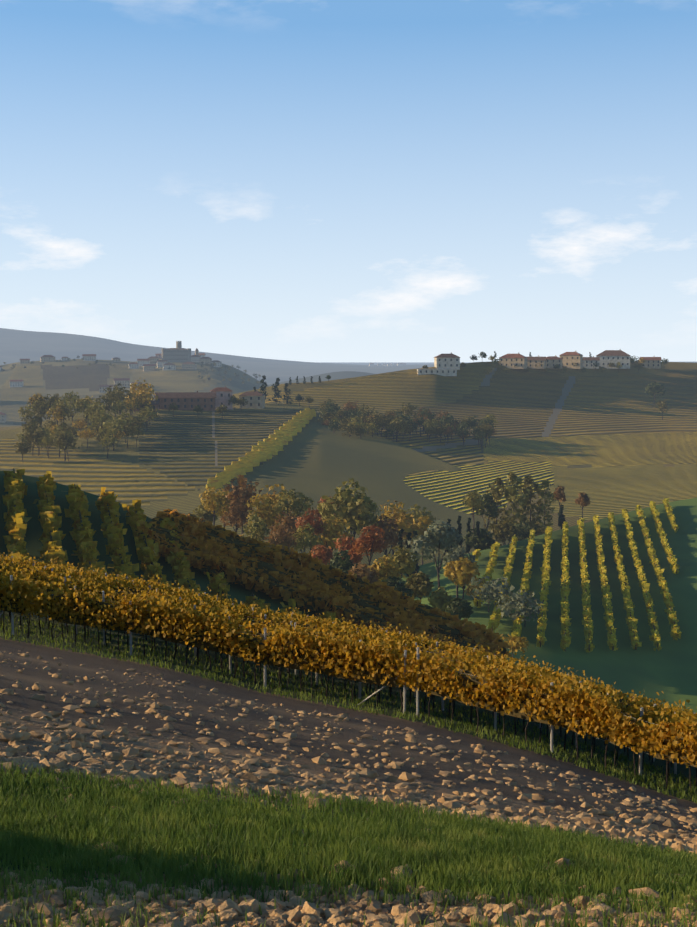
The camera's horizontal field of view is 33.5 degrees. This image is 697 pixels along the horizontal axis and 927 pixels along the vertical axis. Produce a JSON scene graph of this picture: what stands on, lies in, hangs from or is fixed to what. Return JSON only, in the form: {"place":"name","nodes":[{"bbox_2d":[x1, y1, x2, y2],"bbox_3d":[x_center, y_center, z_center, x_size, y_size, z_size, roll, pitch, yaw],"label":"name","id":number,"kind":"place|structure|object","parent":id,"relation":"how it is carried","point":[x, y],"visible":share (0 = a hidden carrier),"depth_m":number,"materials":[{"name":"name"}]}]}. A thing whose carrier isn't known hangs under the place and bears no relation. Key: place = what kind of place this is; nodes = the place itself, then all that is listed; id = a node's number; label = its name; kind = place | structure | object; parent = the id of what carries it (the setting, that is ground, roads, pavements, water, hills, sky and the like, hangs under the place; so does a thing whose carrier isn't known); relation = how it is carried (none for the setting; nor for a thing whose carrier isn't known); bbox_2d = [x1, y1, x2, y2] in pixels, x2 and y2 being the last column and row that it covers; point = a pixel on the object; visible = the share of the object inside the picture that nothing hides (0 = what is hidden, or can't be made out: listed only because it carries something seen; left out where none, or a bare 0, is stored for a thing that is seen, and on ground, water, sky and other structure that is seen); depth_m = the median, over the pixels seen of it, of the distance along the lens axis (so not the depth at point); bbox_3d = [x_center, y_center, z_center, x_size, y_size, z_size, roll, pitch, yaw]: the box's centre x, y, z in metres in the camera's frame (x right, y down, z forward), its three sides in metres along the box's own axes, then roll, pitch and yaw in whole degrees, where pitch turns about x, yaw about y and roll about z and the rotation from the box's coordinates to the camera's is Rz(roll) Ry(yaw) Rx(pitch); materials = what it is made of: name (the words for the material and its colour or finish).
{"place":"outdoors","nodes":[
{"label":"outdoors","id":0,"kind":"place"},
{"bbox_2d":[10,382,139,389],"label":"building","id":1,"kind":"structure","parent":0,"point":[16,384],"depth_m":1533.70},
{"bbox_2d":[9,378,142,383],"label":"roof","id":2,"kind":"structure","parent":1,"relation":"on","point":[121,379],"depth_m":1533.76,"materials":[{"name":"brown tile"}]},
{"bbox_2d":[0,359,269,426],"bbox_3d":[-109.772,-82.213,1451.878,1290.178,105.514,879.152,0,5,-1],"label":"hillside","id":3,"kind":"structure","parent":0,"point":[83,380],"depth_m":1620.21,"materials":[{"name":"green plant"}]},
{"bbox_2d":[11,381,128,391],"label":"building","id":4,"kind":"structure","parent":3,"relation":"on","point":[100,388],"depth_m":1532.04,"materials":[{"name":"beige"}]},
{"bbox_2d":[99,377,129,392],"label":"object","id":5,"kind":"object","parent":3,"relation":"on","point":[117,383],"visible":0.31,"depth_m":1530.60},
{"bbox_2d":[0,470,342,622],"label":"hill vineyard","id":6,"kind":"object","parent":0,"point":[34,544],"visible":0.12,"depth_m":94.01,"materials":[{"name":"green plant"}]},
{"bbox_2d":[2,468,377,630],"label":"vines","id":7,"kind":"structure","parent":6,"relation":"on","point":[16,518],"depth_m":89.84,"materials":[{"name":"green plant"}]},
{"bbox_2d":[156,355,232,409],"bbox_3d":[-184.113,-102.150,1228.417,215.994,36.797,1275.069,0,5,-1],"label":"building","id":8,"kind":"structure","parent":0,"point":[224,399],"depth_m":598.01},
{"bbox_2d":[0,403,511,567],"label":"hillside field","id":9,"kind":"structure","parent":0,"point":[177,460],"depth_m":441.59,"materials":[{"name":"green plant"}]},
{"bbox_2d":[205,408,315,489],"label":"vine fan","id":10,"kind":"object","parent":9,"relation":"on","point":[267,448],"visible":0.98,"depth_m":451.25},
{"bbox_2d":[14,356,665,656],"bbox_3d":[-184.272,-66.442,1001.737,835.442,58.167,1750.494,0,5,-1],"label":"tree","id":11,"kind":"object","parent":9,"relation":"on","point":[438,568],"visible":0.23,"depth_m":463.28,"materials":[{"name":"brown"}]},
{"bbox_2d":[0,351,564,576],"bbox_3d":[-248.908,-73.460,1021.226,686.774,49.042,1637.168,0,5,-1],"label":"cypress trees","id":12,"kind":"object","parent":11,"relation":"attached to","point":[401,531],"visible":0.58,"depth_m":287.21,"materials":[{"name":"green plant"}]},
{"bbox_2d":[16,391,555,605],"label":"yellow-green trees","id":13,"kind":"object","parent":11,"relation":"on","point":[352,508],"visible":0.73,"depth_m":299.02,"materials":[{"name":"plant"}]},
{"bbox_2d":[27,355,645,653],"bbox_3d":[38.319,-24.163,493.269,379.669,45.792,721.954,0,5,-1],"label":"gold trees","id":14,"kind":"object","parent":11,"relation":"attached to","point":[402,517],"visible":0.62,"depth_m":269.76,"materials":[{"name":"yellow plant"}]},
{"bbox_2d":[3,358,671,597],"bbox_3d":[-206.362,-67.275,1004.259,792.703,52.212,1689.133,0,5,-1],"label":"olive trees","id":15,"kind":"object","parent":11,"relation":"attached to","point":[418,584],"visible":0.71,"depth_m":511.80,"materials":[{"name":"green plant"}]},
{"bbox_2d":[295,497,384,557],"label":"orange trees","id":16,"kind":"object","parent":11,"relation":"attached to","point":[368,539],"visible":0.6,"depth_m":202.30,"materials":[{"name":"orange plant"}]},
{"bbox_2d":[223,399,496,551],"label":"brown trees","id":17,"kind":"object","parent":11,"relation":"attached to","point":[247,494],"visible":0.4,"depth_m":257.78,"materials":[{"name":"brown plant"}]},
{"bbox_2d":[382,521,537,618],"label":"green valley trees","id":18,"kind":"object","parent":11,"relation":"on","point":[462,608],"visible":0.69,"depth_m":161.95,"materials":[{"name":"green plant"}]},
{"bbox_2d":[405,519,542,621],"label":"silver trees","id":19,"kind":"object","parent":11,"relation":"on","point":[443,534],"visible":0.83,"depth_m":184.04,"materials":[{"name":"plant"}]},
{"bbox_2d":[0,341,629,411],"bbox_3d":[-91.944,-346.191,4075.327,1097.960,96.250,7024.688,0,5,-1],"label":"building wall","id":20,"kind":"structure","parent":0,"point":[442,362],"depth_m":821.49,"materials":[{"name":"beige stone"}]},
{"bbox_2d":[1,351,658,420],"bbox_3d":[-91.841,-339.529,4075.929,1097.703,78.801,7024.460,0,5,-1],"label":"building window","id":21,"kind":"structure","parent":20,"relation":"in","point":[259,397],"depth_m":791.21,"materials":[{"name":"black glass"}]},
{"bbox_2d":[112,348,630,404],"bbox_3d":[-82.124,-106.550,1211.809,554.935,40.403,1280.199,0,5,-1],"label":"brown building roofs","id":22,"kind":"structure","parent":20,"relation":"on","point":[256,393],"depth_m":608.92,"materials":[{"name":"brown tile"}]},
{"bbox_2d":[268,371,373,385],"bbox_3d":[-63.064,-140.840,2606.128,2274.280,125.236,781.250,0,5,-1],"label":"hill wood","id":23,"kind":"object","parent":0,"point":[341,375],"visible":0.02,"depth_m":2960.73,"materials":[{"name":"green plant"}]},
{"bbox_2d":[135,509,510,658],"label":"vines","id":24,"kind":"object","parent":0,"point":[212,550],"depth_m":94.93,"materials":[{"name":"plant"}]},
{"bbox_2d":[0,611,696,926],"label":"ground","id":25,"kind":"structure","parent":0,"point":[22,705],"depth_m":24.79,"materials":[{"name":"soil"}]},
{"bbox_2d":[0,898,602,926],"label":"rocks","id":26,"kind":"object","parent":25,"relation":"on","point":[308,909],"visible":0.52,"depth_m":7.74,"materials":[{"name":"brown stone"}]},
{"bbox_2d":[0,556,694,774],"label":"post vines","id":27,"kind":"object","parent":25,"relation":"on","point":[416,692],"visible":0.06,"depth_m":39.64,"materials":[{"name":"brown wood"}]},
{"bbox_2d":[0,760,696,913],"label":"grass strip","id":28,"kind":"object","parent":25,"relation":"on","point":[482,853],"depth_m":9.81,"materials":[{"name":"green plant"}]},
{"bbox_2d":[0,877,696,926],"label":"clods","id":29,"kind":"object","parent":25,"relation":"on","point":[354,908],"visible":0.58,"depth_m":7.97,"materials":[{"name":"brown soil"}]},
{"bbox_2d":[0,720,696,853],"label":"clods","id":30,"kind":"object","parent":25,"relation":"on","point":[92,762],"visible":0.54,"depth_m":14.03,"materials":[{"name":"brown soil"}]},
{"bbox_2d":[0,651,696,837],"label":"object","id":31,"kind":"structure","parent":25,"relation":"on","point":[650,818],"depth_m":20.27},
{"bbox_2d":[0,612,696,803],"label":"verge grass","id":32,"kind":"structure","parent":25,"relation":"on","point":[613,771],"depth_m":38.78,"materials":[{"name":"green plant"}]},
{"bbox_2d":[0,865,696,926],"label":"sparse grass","id":33,"kind":"structure","parent":25,"relation":"on","point":[573,923],"depth_m":7.71,"materials":[{"name":"green plant"}]},
{"bbox_2d":[0,550,696,790],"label":"vines","id":34,"kind":"object","parent":25,"relation":"on","point":[601,709],"depth_m":39.90,"materials":[{"name":"yellow plant"}]},
{"bbox_2d":[4,777,696,903],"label":"clods in grass","id":35,"kind":"object","parent":25,"relation":"on","point":[647,890],"visible":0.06,"depth_m":9.18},
{"bbox_2d":[0,361,696,531],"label":"hill ridge","id":36,"kind":"structure","parent":0,"point":[607,441],"depth_m":646.72,"materials":[{"name":"brown"}]},
{"bbox_2d":[0,350,660,422],"bbox_3d":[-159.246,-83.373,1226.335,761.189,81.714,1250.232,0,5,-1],"label":"cream building walls","id":37,"kind":"structure","parent":36,"relation":"on","point":[524,362],"depth_m":809.38,"materials":[{"name":"beige paint"}]},
{"bbox_2d":[0,348,661,414],"bbox_3d":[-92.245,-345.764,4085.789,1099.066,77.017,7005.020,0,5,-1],"label":"roof tile","id":38,"kind":"object","parent":37,"relation":"on","point":[503,356],"visible":0.83,"depth_m":853.97,"materials":[{"name":"red tile"}]},
{"bbox_2d":[30,352,668,574],"bbox_3d":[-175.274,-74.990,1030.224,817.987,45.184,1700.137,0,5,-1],"label":"green trees","id":39,"kind":"object","parent":36,"relation":"on","point":[345,566],"visible":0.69,"depth_m":560.21,"materials":[{"name":"green plant"}]},
{"bbox_2d":[0,328,696,382],"bbox_3d":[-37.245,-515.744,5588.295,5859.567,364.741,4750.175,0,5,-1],"label":"hill ridge","id":40,"kind":"structure","parent":0,"point":[16,346],"depth_m":6208.00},
{"bbox_2d":[0,0,696,361],"label":"sky","id":41,"kind":"structure","parent":0,"point":[290,180],"materials":[{"name":"blue"}]},
{"bbox_2d":[267,362,472,384],"bbox_3d":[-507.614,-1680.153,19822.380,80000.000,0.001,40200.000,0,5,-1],"label":"ground sheet","id":42,"kind":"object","parent":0,"point":[381,363],"visible":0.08,"depth_m":39504.12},
{"bbox_2d":[204,497,582,619],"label":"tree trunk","id":43,"kind":"object","parent":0,"point":[385,553],"visible":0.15,"depth_m":256.18,"materials":[{"name":"brown"}]},
{"bbox_2d":[309,535,362,564],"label":"orange trees","id":44,"kind":"object","parent":43,"relation":"attached to","point":[322,552],"visible":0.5,"depth_m":204.98,"materials":[{"name":"orange plant"}]},
{"bbox_2d":[192,490,485,611],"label":"yellow-green trees","id":45,"kind":"object","parent":43,"relation":"attached to","point":[440,599],"visible":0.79,"depth_m":220.10,"materials":[{"name":"plant"}]},
{"bbox_2d":[205,488,479,587],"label":"gold trees","id":46,"kind":"object","parent":43,"relation":"on","point":[460,573],"visible":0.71,"depth_m":226.73,"materials":[{"name":"plant"}]},
{"bbox_2d":[187,513,544,540],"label":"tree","id":47,"kind":"object","parent":43,"relation":"attached to","point":[505,528],"visible":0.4,"depth_m":278.45,"materials":[{"name":"plant"}]},
{"bbox_2d":[220,486,590,583],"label":"brown trees","id":48,"kind":"object","parent":43,"relation":"attached to","point":[360,570],"visible":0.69,"depth_m":241.25,"materials":[{"name":"brown plant"}]},
{"bbox_2d":[381,498,696,713],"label":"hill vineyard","id":49,"kind":"object","parent":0,"point":[669,669],"visible":0.25,"depth_m":186.03,"materials":[{"name":"green plant"}]},
{"bbox_2d":[472,498,681,651],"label":"vines","id":50,"kind":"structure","parent":49,"relation":"on","point":[632,622],"depth_m":198.07,"materials":[{"name":"plant"}]},
{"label":"hamlet tree bark","id":51,"kind":"object","parent":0,"visible":0},
{"bbox_2d":[422,362,642,368],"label":"olive trees","id":52,"kind":"object","parent":51,"relation":"on","point":[464,365],"visible":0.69,"depth_m":779.77,"materials":[{"name":"green plant"}]},
{"bbox_2d":[492,358,598,368],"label":"green hamlet trees","id":53,"kind":"object","parent":51,"relation":"on","point":[554,367],"visible":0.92,"depth_m":799.98,"materials":[{"name":"green plant"}]}
]}

